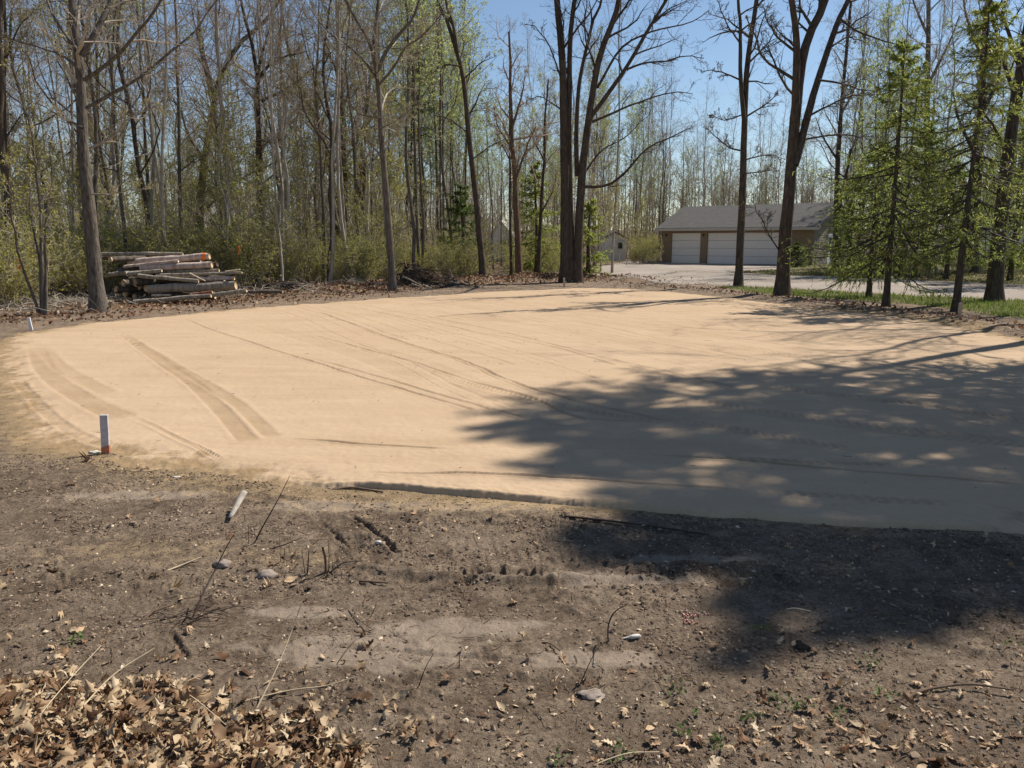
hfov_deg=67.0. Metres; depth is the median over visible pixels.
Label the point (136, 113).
forest tree
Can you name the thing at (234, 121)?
sapling
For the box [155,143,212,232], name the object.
sapling
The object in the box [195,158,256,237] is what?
sapling
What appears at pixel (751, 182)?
forest tree
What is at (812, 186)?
maple tree
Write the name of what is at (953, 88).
maple tree
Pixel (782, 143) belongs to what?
forest tree
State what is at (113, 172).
maple tree
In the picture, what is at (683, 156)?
maple tree
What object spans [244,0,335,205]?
maple tree
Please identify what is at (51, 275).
shrub
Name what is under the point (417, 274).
brush heap
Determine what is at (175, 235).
shrub
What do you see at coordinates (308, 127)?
oak tree
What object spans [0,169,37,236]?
sapling
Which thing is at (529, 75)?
forest tree
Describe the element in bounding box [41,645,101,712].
dry stalk
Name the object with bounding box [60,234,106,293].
shrub
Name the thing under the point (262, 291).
log
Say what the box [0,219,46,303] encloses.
shrub
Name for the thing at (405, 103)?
forest tree
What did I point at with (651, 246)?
shrub
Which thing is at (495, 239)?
outbuilding
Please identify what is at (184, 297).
log
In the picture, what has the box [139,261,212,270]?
log
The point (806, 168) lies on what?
maple tree
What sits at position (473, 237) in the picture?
shrub
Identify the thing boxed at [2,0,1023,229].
sky
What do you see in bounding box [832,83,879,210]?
maple tree
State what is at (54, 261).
shrub
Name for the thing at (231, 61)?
forest tree
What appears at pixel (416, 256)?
shrub
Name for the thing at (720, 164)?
maple tree
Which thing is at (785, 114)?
forest tree
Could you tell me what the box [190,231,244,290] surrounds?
shrub
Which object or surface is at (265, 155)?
sapling
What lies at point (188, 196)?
sapling
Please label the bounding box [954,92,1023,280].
spruce tree
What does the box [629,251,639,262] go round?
shrub
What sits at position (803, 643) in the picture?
soil clod
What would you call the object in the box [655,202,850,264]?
garage
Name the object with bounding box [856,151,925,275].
spruce tree
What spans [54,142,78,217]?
sapling
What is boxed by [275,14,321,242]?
forest tree
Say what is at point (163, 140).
forest tree
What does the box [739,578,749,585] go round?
fallen leaf
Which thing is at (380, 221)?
sapling
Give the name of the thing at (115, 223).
shrub
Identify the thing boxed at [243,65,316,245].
sapling
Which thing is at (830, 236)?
entry door
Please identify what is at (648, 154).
forest tree
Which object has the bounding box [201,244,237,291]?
shrub
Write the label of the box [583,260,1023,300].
driveway
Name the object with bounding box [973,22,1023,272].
forest tree
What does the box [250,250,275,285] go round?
shrub
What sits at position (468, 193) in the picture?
sapling
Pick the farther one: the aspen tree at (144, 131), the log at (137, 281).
the aspen tree at (144, 131)
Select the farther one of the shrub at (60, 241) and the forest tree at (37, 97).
the forest tree at (37, 97)
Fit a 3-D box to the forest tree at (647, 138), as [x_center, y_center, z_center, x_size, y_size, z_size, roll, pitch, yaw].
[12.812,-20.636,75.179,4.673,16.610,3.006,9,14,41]
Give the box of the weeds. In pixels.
[63,621,1023,765]
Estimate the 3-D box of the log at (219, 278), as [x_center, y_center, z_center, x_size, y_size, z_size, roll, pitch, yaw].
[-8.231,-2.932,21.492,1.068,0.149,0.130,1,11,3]
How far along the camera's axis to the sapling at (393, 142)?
38.81 m
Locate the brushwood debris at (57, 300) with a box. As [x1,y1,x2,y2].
[0,268,751,314]
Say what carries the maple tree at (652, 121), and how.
on the ground at (534, 582)
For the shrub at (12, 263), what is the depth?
18.12 m
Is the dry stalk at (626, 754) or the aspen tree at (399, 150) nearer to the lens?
the dry stalk at (626, 754)
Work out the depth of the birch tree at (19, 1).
32.74 m
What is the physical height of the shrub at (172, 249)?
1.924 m
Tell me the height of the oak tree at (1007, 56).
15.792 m
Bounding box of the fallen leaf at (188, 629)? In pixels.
[183,626,193,634]
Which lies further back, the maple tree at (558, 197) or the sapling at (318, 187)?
the maple tree at (558, 197)
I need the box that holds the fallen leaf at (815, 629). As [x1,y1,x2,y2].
[811,625,820,631]
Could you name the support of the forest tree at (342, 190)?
on the ground at (534, 582)
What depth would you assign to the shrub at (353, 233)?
35.80 m
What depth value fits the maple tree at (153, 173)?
27.49 m
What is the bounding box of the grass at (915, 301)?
[715,269,1023,316]
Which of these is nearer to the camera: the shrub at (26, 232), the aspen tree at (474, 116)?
the shrub at (26, 232)
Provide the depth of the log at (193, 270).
21.71 m
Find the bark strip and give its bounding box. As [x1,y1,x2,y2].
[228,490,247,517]
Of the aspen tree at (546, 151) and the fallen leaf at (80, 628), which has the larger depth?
the aspen tree at (546, 151)
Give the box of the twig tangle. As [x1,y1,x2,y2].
[113,603,256,631]
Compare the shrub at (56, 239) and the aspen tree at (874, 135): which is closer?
the shrub at (56, 239)
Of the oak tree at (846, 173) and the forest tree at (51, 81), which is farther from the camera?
the oak tree at (846, 173)
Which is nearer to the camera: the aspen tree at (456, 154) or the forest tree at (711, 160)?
the aspen tree at (456, 154)
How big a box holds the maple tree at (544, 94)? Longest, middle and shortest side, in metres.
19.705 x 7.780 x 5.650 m
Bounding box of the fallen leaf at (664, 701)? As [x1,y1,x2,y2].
[659,697,675,708]
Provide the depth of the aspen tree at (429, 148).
54.49 m
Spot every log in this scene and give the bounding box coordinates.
[101,252,183,255]
[102,256,114,259]
[108,255,148,262]
[108,271,126,276]
[114,286,141,292]
[115,268,213,275]
[121,279,133,286]
[122,291,137,296]
[123,260,178,267]
[123,275,225,283]
[126,269,162,276]
[127,253,210,264]
[130,260,201,267]
[132,277,163,286]
[132,293,152,298]
[133,294,211,303]
[137,274,199,282]
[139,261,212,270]
[147,281,237,293]
[151,294,170,296]
[156,271,241,276]
[159,292,215,299]
[161,269,219,272]
[190,290,212,294]
[196,276,234,280]
[211,288,247,296]
[213,261,218,266]
[241,290,282,293]
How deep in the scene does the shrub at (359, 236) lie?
30.57 m
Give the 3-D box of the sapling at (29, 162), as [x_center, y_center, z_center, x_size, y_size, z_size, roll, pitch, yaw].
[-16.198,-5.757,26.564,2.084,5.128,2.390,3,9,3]
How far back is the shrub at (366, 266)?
28.04 m
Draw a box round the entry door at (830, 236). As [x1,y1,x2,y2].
[827,235,831,263]
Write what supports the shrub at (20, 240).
on the ground at (534, 582)
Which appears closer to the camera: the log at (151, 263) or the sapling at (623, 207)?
the log at (151, 263)
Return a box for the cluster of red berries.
[682,610,708,623]
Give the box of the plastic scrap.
[623,634,640,638]
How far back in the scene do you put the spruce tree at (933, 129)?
34.76 m
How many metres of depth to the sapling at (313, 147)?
36.62 m
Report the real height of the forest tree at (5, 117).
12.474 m
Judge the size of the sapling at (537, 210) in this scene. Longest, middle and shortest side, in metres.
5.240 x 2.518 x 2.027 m
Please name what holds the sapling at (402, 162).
on the ground at (534, 582)
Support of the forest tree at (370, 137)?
on the ground at (534, 582)
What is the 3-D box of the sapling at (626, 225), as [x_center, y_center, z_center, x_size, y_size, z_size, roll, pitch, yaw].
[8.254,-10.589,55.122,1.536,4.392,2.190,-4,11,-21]
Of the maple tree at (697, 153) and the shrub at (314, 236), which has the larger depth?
the maple tree at (697, 153)
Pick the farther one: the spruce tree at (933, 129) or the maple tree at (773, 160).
the maple tree at (773, 160)
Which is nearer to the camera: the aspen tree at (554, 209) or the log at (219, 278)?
the log at (219, 278)
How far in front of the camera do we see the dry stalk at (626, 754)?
2.59 m
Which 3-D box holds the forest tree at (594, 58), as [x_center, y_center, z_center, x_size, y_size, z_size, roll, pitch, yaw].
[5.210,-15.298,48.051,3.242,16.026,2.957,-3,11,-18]
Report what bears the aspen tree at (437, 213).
on the ground at (534, 582)
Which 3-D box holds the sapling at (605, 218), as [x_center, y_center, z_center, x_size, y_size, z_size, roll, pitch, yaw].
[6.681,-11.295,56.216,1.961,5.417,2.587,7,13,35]
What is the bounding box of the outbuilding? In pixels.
[487,220,514,260]
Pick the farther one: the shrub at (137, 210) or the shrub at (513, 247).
the shrub at (513, 247)
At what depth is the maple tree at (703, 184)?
79.30 m
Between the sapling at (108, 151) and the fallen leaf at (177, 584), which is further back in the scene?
the sapling at (108, 151)
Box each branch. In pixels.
[402,275,420,285]
[901,683,1013,701]
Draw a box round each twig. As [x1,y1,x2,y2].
[269,537,301,548]
[348,609,373,629]
[541,642,559,650]
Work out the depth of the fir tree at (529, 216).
36.99 m
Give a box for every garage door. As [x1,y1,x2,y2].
[671,233,700,262]
[707,233,778,264]
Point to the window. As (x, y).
(620, 246)
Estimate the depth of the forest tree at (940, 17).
48.75 m
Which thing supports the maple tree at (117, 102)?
on the ground at (534, 582)
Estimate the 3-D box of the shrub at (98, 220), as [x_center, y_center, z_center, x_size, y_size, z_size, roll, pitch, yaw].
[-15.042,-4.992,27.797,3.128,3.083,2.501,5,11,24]
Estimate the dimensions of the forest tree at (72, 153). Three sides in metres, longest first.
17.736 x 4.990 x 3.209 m
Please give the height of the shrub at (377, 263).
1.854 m
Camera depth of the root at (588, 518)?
4.67 m
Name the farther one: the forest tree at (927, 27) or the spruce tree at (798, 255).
the spruce tree at (798, 255)
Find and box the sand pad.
[0,288,1023,533]
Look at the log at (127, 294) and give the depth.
21.73 m
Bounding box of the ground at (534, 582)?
[0,230,1023,767]
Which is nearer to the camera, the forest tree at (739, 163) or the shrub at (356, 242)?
the shrub at (356, 242)
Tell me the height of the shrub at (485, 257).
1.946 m
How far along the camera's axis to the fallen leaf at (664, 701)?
2.88 m
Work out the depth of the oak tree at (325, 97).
26.99 m
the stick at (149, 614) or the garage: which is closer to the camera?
the stick at (149, 614)
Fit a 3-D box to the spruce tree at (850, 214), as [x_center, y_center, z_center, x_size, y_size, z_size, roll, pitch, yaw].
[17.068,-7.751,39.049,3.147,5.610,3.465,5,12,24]
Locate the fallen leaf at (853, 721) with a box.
[848,718,867,729]
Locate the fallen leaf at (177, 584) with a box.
[172,573,183,587]
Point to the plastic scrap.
(634, 636)
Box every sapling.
[0,98,58,236]
[0,139,69,237]
[0,143,64,264]
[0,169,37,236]
[9,139,61,237]
[20,142,66,214]
[21,138,78,223]
[37,150,83,289]
[44,184,83,240]
[51,92,110,231]
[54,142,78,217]
[54,165,105,240]
[58,119,131,239]
[62,165,120,228]
[64,102,159,232]
[67,36,168,230]
[93,162,141,230]
[113,162,171,241]
[114,55,197,225]
[120,139,178,225]
[122,124,174,226]
[136,124,177,216]
[152,88,214,230]
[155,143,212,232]
[155,159,188,230]
[156,139,209,231]
[158,64,280,290]
[164,161,194,226]
[166,86,231,229]
[173,173,196,226]
[174,103,253,234]
[177,161,236,243]
[181,86,252,228]
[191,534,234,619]
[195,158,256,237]
[196,109,269,288]
[196,145,264,289]
[198,92,280,229]
[220,114,271,221]
[233,155,297,285]
[241,28,328,282]
[241,140,274,274]
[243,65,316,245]
[245,108,310,235]
[254,476,289,543]
[262,166,277,222]
[268,152,319,238]
[269,83,337,248]
[274,104,338,239]
[277,137,329,238]
[278,69,381,234]
[285,168,321,245]
[289,160,328,263]
[304,110,361,249]
[314,163,361,236]
[317,114,375,241]
[322,547,326,572]
[329,560,355,573]
[335,69,438,231]
[335,134,378,236]
[335,145,383,234]
[335,168,376,238]
[335,189,380,246]
[348,74,419,228]
[358,130,395,240]
[366,151,426,271]
[367,151,411,244]
[369,153,404,231]
[369,157,401,242]
[369,204,383,243]
[376,103,442,256]
[379,183,420,248]
[396,166,434,243]
[418,653,433,686]
[430,195,454,239]
[449,160,487,237]
[452,173,495,240]
[498,173,534,267]
[518,188,529,231]
[522,182,554,242]
[537,160,560,235]
[543,190,555,234]
[572,84,622,271]
[578,650,595,687]
[590,190,616,264]
[599,186,630,232]
[600,185,636,262]
[606,147,645,232]
[607,605,626,641]
[615,204,638,264]
[622,195,655,262]
[630,171,663,238]
[870,135,921,223]
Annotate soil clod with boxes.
[794,638,812,649]
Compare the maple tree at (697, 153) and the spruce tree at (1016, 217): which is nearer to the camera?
the spruce tree at (1016, 217)
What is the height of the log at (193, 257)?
0.364 m
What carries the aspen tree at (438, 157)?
on the ground at (534, 582)
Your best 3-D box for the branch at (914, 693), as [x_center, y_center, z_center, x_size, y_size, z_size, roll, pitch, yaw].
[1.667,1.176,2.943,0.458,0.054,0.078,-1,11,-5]
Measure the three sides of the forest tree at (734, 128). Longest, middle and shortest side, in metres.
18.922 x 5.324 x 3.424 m
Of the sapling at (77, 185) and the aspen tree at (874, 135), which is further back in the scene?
the aspen tree at (874, 135)
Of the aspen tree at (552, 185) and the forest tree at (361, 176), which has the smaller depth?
the forest tree at (361, 176)
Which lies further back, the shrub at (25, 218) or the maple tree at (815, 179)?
the maple tree at (815, 179)
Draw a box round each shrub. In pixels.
[0,179,84,307]
[0,205,46,302]
[0,215,38,304]
[0,217,76,247]
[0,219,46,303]
[0,220,67,300]
[0,227,52,280]
[0,237,33,299]
[0,241,60,306]
[0,241,68,303]
[0,245,38,307]
[0,254,21,282]
[1,209,82,297]
[1,213,72,298]
[2,207,85,296]
[3,210,84,294]
[13,221,85,298]
[24,247,69,299]
[34,217,84,291]
[34,238,86,299]
[49,240,111,297]
[53,204,128,244]
[60,218,139,294]
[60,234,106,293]
[61,237,116,296]
[69,220,136,292]
[69,235,140,295]
[73,225,138,285]
[84,220,133,291]
[96,180,211,276]
[96,186,202,264]
[98,209,138,265]
[104,216,157,276]
[119,220,176,276]
[121,201,188,267]
[128,217,194,256]
[133,235,204,261]
[134,223,175,250]
[138,223,178,256]
[154,222,219,261]
[155,214,212,242]
[173,212,239,261]
[176,236,228,275]
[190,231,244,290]
[191,181,309,289]
[191,221,211,254]
[197,214,255,281]
[198,187,293,285]
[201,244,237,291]
[204,219,250,249]
[208,223,267,287]
[210,241,251,290]
[212,246,261,288]
[216,214,278,287]
[216,223,275,287]
[229,218,284,289]
[236,204,295,285]
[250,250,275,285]
[253,218,286,284]
[256,230,303,280]
[257,228,297,284]
[261,211,339,283]
[261,239,307,280]
[271,250,298,280]
[273,215,329,282]
[276,226,311,281]
[294,239,310,282]
[300,238,341,280]
[303,245,326,283]
[309,219,356,250]
[319,234,375,282]
[320,240,341,281]
[321,248,352,282]
[334,212,398,274]
[334,232,372,280]
[335,219,380,250]
[335,238,386,280]
[341,234,384,280]
[342,231,367,281]
[343,251,367,280]
[348,238,386,280]
[354,248,374,280]
[374,236,396,279]
[374,240,406,279]
[375,231,411,272]
[377,234,408,275]
[395,237,416,261]
[398,222,445,254]
[399,227,426,251]
[401,247,432,263]
[406,250,435,271]
[420,244,438,271]
[421,241,455,275]
[421,244,445,272]
[429,240,463,273]
[433,241,476,275]
[434,237,468,275]
[437,225,475,254]
[445,233,495,275]
[448,227,487,270]
[451,231,490,276]
[453,223,497,252]
[462,237,501,274]
[495,245,521,268]
[501,238,526,258]
[503,246,528,272]
[512,253,533,271]
[522,227,558,267]
[522,254,543,271]
[533,241,559,269]
[533,241,559,273]
[534,232,559,271]
[541,233,559,270]
[541,251,559,274]
[629,231,654,259]
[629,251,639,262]
[630,234,657,263]
[630,238,650,261]
[639,235,662,260]
[644,232,657,259]
[645,241,664,263]
[646,237,661,259]
[649,250,662,263]
[922,254,939,274]
[950,252,957,270]
[964,259,974,273]
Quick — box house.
[919,207,1023,258]
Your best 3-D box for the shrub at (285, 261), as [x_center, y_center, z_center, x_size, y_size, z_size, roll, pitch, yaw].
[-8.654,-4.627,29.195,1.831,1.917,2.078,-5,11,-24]
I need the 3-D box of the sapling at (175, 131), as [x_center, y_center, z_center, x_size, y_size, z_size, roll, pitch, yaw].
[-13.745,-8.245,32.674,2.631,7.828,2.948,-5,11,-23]
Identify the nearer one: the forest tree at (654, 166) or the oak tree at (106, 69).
the oak tree at (106, 69)
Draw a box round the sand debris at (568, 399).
[91,329,1005,501]
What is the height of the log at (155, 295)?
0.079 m
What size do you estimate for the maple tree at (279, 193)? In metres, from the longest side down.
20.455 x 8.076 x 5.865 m
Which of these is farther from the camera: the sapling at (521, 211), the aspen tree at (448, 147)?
the sapling at (521, 211)
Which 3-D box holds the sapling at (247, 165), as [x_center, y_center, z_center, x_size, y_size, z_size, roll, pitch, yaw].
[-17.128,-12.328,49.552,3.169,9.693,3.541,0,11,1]
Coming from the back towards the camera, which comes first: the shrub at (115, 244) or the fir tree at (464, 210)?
the fir tree at (464, 210)
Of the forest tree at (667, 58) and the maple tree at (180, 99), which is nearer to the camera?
the maple tree at (180, 99)
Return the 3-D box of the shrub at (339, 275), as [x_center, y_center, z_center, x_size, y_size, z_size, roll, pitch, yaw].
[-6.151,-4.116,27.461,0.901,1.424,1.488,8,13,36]
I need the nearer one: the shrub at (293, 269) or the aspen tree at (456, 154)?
the shrub at (293, 269)
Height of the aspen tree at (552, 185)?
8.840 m
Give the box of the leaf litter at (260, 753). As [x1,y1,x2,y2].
[0,609,535,767]
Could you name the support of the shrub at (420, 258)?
on the ground at (534, 582)
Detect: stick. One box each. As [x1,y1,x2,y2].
[141,603,175,620]
[359,580,388,583]
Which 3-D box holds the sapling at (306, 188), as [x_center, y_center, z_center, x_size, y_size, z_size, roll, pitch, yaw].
[-9.338,-8.984,31.081,3.778,9.874,3.116,-10,14,-42]
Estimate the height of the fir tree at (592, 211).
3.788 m
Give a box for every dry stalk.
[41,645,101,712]
[67,648,154,726]
[168,557,201,569]
[169,684,225,724]
[245,676,357,700]
[256,603,301,707]
[596,751,658,764]
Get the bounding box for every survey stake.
[27,317,32,329]
[99,414,110,453]
[957,303,962,316]
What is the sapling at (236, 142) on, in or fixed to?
on the ground at (534, 582)
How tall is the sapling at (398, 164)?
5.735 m
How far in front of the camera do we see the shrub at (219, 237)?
26.54 m
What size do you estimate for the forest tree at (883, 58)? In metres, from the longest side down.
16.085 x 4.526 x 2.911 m
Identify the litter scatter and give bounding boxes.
[0,451,1023,767]
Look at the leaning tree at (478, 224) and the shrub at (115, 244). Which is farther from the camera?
the leaning tree at (478, 224)
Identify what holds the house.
on the ground at (534, 582)
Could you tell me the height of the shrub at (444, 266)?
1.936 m
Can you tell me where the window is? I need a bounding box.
[617,242,622,248]
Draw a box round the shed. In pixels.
[597,232,628,260]
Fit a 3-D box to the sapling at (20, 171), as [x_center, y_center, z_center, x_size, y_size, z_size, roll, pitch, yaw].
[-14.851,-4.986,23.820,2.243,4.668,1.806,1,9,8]
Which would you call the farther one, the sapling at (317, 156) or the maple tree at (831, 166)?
the maple tree at (831, 166)
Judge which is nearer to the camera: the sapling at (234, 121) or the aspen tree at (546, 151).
the sapling at (234, 121)
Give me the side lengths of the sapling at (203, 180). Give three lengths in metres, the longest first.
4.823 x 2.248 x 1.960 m
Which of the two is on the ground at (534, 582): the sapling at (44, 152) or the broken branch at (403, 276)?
the sapling at (44, 152)
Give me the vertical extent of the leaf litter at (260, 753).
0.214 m
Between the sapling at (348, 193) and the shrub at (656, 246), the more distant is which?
the shrub at (656, 246)
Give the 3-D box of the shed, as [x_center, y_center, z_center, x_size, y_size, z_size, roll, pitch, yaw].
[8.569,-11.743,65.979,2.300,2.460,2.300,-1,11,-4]
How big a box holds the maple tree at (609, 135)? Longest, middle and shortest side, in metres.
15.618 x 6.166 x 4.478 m
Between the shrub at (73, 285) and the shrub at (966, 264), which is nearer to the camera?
the shrub at (73, 285)
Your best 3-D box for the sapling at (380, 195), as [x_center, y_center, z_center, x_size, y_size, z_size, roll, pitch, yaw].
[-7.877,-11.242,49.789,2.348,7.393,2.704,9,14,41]
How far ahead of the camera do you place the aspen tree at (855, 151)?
53.48 m
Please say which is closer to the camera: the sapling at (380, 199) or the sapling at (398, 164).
the sapling at (398, 164)
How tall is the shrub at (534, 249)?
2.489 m
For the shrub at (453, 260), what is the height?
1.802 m
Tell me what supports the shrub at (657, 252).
on the ground at (534, 582)
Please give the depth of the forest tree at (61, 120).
48.42 m
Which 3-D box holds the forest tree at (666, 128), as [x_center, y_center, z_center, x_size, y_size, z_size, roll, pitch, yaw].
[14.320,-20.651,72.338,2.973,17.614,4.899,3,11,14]
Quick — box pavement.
[670,263,746,264]
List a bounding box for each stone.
[212,559,231,567]
[256,569,277,578]
[576,688,604,700]
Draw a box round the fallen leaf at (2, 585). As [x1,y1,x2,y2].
[0,579,11,589]
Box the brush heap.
[377,261,478,286]
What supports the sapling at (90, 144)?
on the ground at (534, 582)
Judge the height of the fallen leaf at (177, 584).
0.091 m
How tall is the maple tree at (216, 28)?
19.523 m
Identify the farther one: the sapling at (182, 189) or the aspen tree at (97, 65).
the sapling at (182, 189)
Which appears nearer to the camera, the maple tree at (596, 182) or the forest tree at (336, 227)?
the forest tree at (336, 227)
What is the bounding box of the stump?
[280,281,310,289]
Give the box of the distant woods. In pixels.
[3,97,1022,264]
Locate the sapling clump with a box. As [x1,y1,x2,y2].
[0,59,73,314]
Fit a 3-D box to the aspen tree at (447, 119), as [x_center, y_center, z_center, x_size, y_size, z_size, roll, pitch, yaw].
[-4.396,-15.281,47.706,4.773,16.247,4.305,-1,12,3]
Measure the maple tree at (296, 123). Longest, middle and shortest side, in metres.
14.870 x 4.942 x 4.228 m
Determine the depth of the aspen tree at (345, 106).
35.06 m
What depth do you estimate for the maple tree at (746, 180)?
77.83 m
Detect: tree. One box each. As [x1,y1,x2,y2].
[0,0,48,297]
[0,0,217,312]
[0,33,43,200]
[2,0,43,234]
[2,0,76,224]
[2,0,196,244]
[2,1,49,115]
[3,0,66,198]
[3,0,67,231]
[3,0,198,240]
[3,2,62,180]
[3,43,39,190]
[6,0,91,230]
[6,0,123,215]
[6,2,66,229]
[9,0,90,287]
[15,0,114,150]
[20,0,145,263]
[27,0,128,212]
[33,0,108,182]
[33,54,109,243]
[37,0,149,224]
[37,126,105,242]
[38,51,74,168]
[41,0,176,237]
[43,3,141,222]
[45,0,196,286]
[46,0,148,207]
[70,0,214,202]
[87,0,180,245]
[96,0,248,232]
[98,8,140,168]
[101,0,289,264]
[105,0,199,251]
[114,0,181,222]
[116,20,189,205]
[120,0,268,203]
[121,17,160,223]
[122,0,263,225]
[126,0,228,235]
[131,5,235,192]
[151,0,302,232]
[162,0,266,217]
[172,30,267,220]
[187,0,290,228]
[199,0,265,207]
[205,0,258,231]
[206,180,318,235]
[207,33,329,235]
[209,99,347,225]
[211,0,334,280]
[214,0,324,283]
[216,18,275,237]
[226,0,362,280]
[234,0,296,287]
[239,0,428,283]
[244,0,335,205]
[250,0,350,280]
[251,0,367,246]
[251,1,302,209]
[253,0,304,219]
[253,0,395,283]
[263,20,340,250]
[263,28,331,236]
[264,9,334,263]
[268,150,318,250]
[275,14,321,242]
[276,0,353,280]
[276,0,431,243]
[276,50,339,246]
[279,0,375,203]
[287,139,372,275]
[288,0,373,283]
[289,1,371,233]
[295,1,417,182]
[297,0,389,279]
[297,0,453,290]
[322,0,420,242]
[324,0,406,248]
[330,0,368,130]
[330,0,453,267]
[341,0,422,245]
[342,4,410,239]
[343,1,395,251]
[353,0,487,264]
[354,0,428,245]
[354,48,451,235]
[358,60,423,241]
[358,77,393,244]
[359,0,387,277]
[363,0,484,267]
[369,172,455,257]
[374,0,474,270]
[384,1,455,247]
[384,2,431,217]
[387,10,473,255]
[387,49,447,205]
[388,0,495,249]
[391,65,441,257]
[394,12,497,249]
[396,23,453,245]
[397,0,502,252]
[397,8,475,230]
[401,58,438,220]
[409,57,453,252]
[422,57,452,244]
[424,0,516,237]
[425,0,508,276]
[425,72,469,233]
[427,3,500,234]
[427,26,477,240]
[431,181,508,275]
[437,83,472,241]
[444,17,489,234]
[444,71,481,237]
[446,96,499,245]
[463,74,516,269]
[471,15,559,273]
[478,98,529,265]
[485,40,544,274]
[489,106,528,216]
[491,115,539,216]
[495,160,560,273]
[501,100,540,236]
[505,13,547,206]
[516,71,574,273]
[520,0,719,282]
[521,104,559,236]
[526,33,580,222]
[528,62,559,178]
[528,91,575,245]
[531,5,633,192]
[543,112,603,219]
[544,137,560,239]
[544,151,559,235]
[546,106,580,201]
[551,142,576,239]
[556,76,602,204]
[572,110,617,252]
[573,25,621,265]
[573,54,645,262]
[573,88,612,265]
[573,140,623,261]
[575,3,616,225]
[580,46,632,261]
[583,198,611,274]
[590,61,628,230]
[598,0,666,272]
[610,89,656,237]
[610,94,657,242]
[619,85,664,239]
[621,76,667,236]
[621,90,677,259]
[626,47,668,242]
[626,124,647,234]
[631,87,661,260]
[635,134,666,224]
[639,97,667,259]
[641,155,674,233]
[645,156,672,248]
[646,99,692,247]
[650,160,679,249]
[651,66,682,242]
[652,50,704,217]
[655,120,680,209]
[661,116,703,209]
[668,146,695,208]
[669,142,703,205]
[675,103,727,205]
[678,137,721,205]
[682,154,713,204]
[690,110,717,205]
[692,0,787,286]
[693,77,726,203]
[697,133,736,205]
[699,117,752,204]
[706,144,727,205]
[708,86,752,183]
[716,154,750,204]
[720,134,760,204]
[726,164,755,204]
[731,124,756,189]
[731,165,750,204]
[739,0,925,295]
[747,80,770,203]
[748,128,787,203]
[749,108,773,203]
[753,152,782,203]
[758,93,786,200]
[765,62,819,174]
[771,92,812,203]
[774,164,797,203]
[777,38,1017,306]
[782,143,958,298]
[783,118,826,202]
[791,241,808,266]
[795,93,834,202]
[799,163,823,202]
[800,0,915,266]
[803,153,829,202]
[807,120,823,195]
[808,0,882,266]
[811,104,848,201]
[812,171,842,202]
[817,113,860,201]
[817,175,876,273]
[819,136,850,201]
[824,44,918,257]
[827,49,898,260]
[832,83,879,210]
[833,0,899,272]
[835,61,961,274]
[848,9,903,254]
[852,0,935,261]
[854,0,909,134]
[855,98,922,231]
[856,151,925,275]
[857,25,932,168]
[859,68,914,250]
[864,0,1023,311]
[868,0,964,269]
[873,120,976,277]
[880,0,950,195]
[900,0,1020,273]
[901,160,985,278]
[902,1,974,246]
[903,75,953,206]
[903,82,965,192]
[912,69,974,251]
[913,0,976,129]
[929,45,1023,267]
[931,60,1001,263]
[932,110,958,208]
[935,0,1023,272]
[952,0,1023,301]
[954,15,1007,157]
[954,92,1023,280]
[957,99,1023,259]
[960,62,1014,235]
[961,62,1021,193]
[965,35,1023,197]
[970,67,998,247]
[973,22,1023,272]
[985,2,1023,77]
[991,58,1023,253]
[1001,102,1023,242]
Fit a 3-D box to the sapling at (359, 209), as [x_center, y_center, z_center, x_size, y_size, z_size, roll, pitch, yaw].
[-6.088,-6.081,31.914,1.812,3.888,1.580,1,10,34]
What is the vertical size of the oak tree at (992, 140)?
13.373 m
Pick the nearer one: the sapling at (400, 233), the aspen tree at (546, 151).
the sapling at (400, 233)
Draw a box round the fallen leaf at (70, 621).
[63,617,73,624]
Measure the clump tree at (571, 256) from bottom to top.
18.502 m
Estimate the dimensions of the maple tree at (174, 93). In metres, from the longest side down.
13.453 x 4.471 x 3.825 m
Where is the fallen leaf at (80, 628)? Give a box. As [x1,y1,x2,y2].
[72,627,83,632]
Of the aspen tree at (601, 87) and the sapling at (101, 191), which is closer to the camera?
the sapling at (101, 191)
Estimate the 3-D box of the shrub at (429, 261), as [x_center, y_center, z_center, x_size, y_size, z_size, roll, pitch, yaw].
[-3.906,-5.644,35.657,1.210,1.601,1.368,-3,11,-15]
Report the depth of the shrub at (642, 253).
57.83 m
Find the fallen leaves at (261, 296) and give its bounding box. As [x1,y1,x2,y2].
[0,268,1023,337]
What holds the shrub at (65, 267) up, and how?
on the ground at (534, 582)
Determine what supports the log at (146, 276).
on the log at (191, 287)
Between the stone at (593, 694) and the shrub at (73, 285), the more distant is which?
the shrub at (73, 285)
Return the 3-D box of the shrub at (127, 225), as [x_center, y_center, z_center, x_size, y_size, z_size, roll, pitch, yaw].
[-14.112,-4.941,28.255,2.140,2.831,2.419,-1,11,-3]
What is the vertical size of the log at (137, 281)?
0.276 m
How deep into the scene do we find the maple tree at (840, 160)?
85.99 m
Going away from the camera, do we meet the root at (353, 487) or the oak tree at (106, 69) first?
the root at (353, 487)
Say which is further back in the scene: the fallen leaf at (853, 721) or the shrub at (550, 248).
the shrub at (550, 248)
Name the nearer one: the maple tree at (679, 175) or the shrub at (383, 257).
the shrub at (383, 257)
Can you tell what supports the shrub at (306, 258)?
on the ground at (534, 582)
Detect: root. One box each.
[330,486,382,492]
[559,514,709,534]
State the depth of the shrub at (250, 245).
26.50 m
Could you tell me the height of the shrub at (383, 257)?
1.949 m

